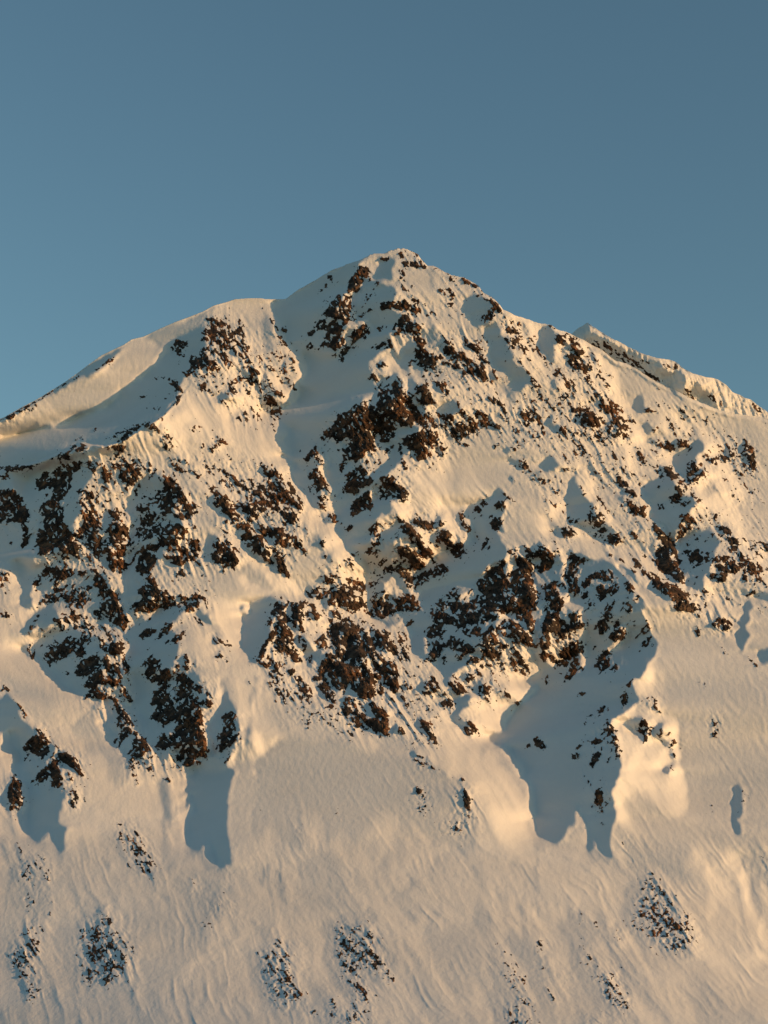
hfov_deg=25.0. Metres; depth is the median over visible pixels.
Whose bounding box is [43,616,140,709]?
rock outcrop
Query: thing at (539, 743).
rock outcrop
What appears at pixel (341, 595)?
rock outcrop
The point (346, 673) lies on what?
rock outcrop
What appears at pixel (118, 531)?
rock outcrop
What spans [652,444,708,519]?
rock outcrop
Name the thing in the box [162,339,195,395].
rock outcrop
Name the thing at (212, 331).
rock outcrop
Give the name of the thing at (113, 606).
rock outcrop
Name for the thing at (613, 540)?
rock outcrop
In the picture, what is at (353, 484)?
rock outcrop
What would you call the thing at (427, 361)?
rock outcrop
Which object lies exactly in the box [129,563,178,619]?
rock outcrop
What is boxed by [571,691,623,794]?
rock outcrop
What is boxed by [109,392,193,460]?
rock outcrop
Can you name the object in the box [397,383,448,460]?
rock outcrop
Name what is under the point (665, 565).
rock outcrop
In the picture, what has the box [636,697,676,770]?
rock outcrop
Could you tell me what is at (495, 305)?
rock outcrop
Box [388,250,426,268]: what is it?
rock outcrop
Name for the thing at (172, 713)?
rock outcrop
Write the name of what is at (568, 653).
rock outcrop
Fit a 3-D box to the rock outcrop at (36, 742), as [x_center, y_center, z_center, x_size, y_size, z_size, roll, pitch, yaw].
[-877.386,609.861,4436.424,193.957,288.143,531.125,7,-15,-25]
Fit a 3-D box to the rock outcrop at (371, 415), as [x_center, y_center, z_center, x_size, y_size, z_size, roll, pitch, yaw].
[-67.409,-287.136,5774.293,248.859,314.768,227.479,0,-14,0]
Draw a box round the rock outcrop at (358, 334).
[341,324,369,362]
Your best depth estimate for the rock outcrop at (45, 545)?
5621.19 m
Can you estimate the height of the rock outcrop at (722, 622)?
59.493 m
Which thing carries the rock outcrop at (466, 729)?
on the mountain at (292, 832)
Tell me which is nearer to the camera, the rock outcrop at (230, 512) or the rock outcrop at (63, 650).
the rock outcrop at (63, 650)
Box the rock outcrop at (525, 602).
[468,550,554,618]
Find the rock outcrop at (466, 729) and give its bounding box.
[463,720,485,736]
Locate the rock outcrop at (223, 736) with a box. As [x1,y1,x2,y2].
[209,711,240,763]
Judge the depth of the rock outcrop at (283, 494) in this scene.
5481.26 m
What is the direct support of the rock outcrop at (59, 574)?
on the mountain at (292, 832)
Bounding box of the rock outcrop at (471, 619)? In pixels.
[424,594,546,686]
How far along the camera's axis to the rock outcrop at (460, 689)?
4644.15 m
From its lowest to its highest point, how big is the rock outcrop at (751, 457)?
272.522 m
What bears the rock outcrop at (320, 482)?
on the mountain at (292, 832)
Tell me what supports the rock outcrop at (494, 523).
on the mountain at (292, 832)
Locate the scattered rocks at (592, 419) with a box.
[0,257,767,1023]
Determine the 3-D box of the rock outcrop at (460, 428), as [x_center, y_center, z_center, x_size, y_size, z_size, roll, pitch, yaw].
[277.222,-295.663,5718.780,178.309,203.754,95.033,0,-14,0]
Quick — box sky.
[0,0,767,418]
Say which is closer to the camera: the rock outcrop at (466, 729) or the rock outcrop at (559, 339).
the rock outcrop at (466, 729)
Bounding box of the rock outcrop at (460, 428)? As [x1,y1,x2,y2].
[442,399,494,447]
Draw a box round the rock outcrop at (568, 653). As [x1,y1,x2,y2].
[545,556,579,681]
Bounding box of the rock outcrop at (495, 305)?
[454,276,505,318]
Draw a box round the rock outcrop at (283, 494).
[271,477,308,552]
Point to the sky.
(602, 164)
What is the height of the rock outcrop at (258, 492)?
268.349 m
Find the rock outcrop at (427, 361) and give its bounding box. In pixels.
[399,332,473,390]
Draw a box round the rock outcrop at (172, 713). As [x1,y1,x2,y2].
[136,620,212,777]
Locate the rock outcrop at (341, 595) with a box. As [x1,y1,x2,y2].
[323,553,379,622]
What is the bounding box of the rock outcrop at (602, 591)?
[574,552,658,674]
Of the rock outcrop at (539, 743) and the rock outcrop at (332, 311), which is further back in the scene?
the rock outcrop at (332, 311)
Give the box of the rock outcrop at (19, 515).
[0,470,27,548]
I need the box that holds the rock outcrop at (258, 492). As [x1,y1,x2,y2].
[224,459,281,515]
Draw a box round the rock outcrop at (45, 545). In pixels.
[25,460,91,563]
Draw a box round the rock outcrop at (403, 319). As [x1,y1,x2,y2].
[369,294,435,332]
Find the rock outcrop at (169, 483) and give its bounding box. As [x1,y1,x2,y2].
[129,461,200,572]
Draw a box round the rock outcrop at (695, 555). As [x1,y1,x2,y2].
[684,523,753,601]
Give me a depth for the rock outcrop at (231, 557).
5282.53 m
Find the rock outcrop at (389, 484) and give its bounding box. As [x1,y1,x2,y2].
[379,470,410,502]
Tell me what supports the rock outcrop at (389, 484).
on the mountain at (292, 832)
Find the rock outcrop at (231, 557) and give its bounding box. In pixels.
[210,536,239,573]
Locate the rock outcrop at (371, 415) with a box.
[327,389,400,463]
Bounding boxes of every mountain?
[0,248,767,1023]
[572,323,767,418]
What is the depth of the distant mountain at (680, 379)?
9277.33 m
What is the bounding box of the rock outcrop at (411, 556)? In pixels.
[367,513,451,610]
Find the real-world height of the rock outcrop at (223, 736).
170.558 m
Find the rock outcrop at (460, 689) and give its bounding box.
[411,661,496,713]
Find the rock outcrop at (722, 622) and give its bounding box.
[711,617,735,631]
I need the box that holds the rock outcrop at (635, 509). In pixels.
[598,450,648,514]
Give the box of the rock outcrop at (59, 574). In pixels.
[32,562,90,624]
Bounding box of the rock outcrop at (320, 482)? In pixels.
[304,438,337,522]
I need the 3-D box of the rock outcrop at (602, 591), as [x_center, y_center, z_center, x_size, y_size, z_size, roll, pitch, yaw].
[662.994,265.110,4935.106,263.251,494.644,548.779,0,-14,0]
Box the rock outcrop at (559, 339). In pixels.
[531,325,608,395]
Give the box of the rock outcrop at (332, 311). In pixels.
[306,265,370,349]
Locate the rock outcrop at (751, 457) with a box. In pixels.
[705,428,765,488]
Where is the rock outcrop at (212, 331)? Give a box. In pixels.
[194,307,241,395]
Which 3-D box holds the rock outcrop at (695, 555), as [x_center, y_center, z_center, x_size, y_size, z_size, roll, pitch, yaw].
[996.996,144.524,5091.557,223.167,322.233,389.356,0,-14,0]
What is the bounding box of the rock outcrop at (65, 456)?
[49,437,117,463]
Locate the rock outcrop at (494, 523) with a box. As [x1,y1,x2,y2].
[472,493,515,539]
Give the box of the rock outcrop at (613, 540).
[551,494,623,564]
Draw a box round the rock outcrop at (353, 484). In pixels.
[336,460,382,516]
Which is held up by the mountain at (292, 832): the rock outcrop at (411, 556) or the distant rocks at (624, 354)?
the rock outcrop at (411, 556)
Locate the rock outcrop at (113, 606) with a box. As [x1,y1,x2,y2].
[90,567,129,636]
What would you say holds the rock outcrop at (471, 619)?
on the mountain at (292, 832)
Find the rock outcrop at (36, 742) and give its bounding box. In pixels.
[8,707,84,800]
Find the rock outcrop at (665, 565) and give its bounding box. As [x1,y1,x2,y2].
[636,513,701,628]
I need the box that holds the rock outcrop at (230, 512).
[221,506,289,577]
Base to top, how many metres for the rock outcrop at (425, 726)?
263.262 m
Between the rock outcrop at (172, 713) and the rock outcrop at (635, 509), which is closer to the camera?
the rock outcrop at (172, 713)
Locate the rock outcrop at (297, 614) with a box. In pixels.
[253,596,308,692]
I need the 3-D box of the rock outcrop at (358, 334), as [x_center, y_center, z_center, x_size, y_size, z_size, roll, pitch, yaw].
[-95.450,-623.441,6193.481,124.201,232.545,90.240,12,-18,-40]
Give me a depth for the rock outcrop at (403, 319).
6176.08 m
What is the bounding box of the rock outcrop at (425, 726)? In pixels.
[398,687,441,767]
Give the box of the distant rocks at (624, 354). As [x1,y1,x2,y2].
[591,340,761,412]
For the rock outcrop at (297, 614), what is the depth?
4905.65 m
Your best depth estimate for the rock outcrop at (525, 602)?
5076.84 m
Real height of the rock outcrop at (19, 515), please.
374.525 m
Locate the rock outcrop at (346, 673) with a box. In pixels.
[307,603,398,742]
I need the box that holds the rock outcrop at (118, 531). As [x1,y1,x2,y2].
[80,473,130,572]
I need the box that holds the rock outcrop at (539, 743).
[527,736,545,750]
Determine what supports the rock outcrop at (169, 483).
on the mountain at (292, 832)
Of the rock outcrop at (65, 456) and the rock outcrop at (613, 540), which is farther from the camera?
the rock outcrop at (65, 456)

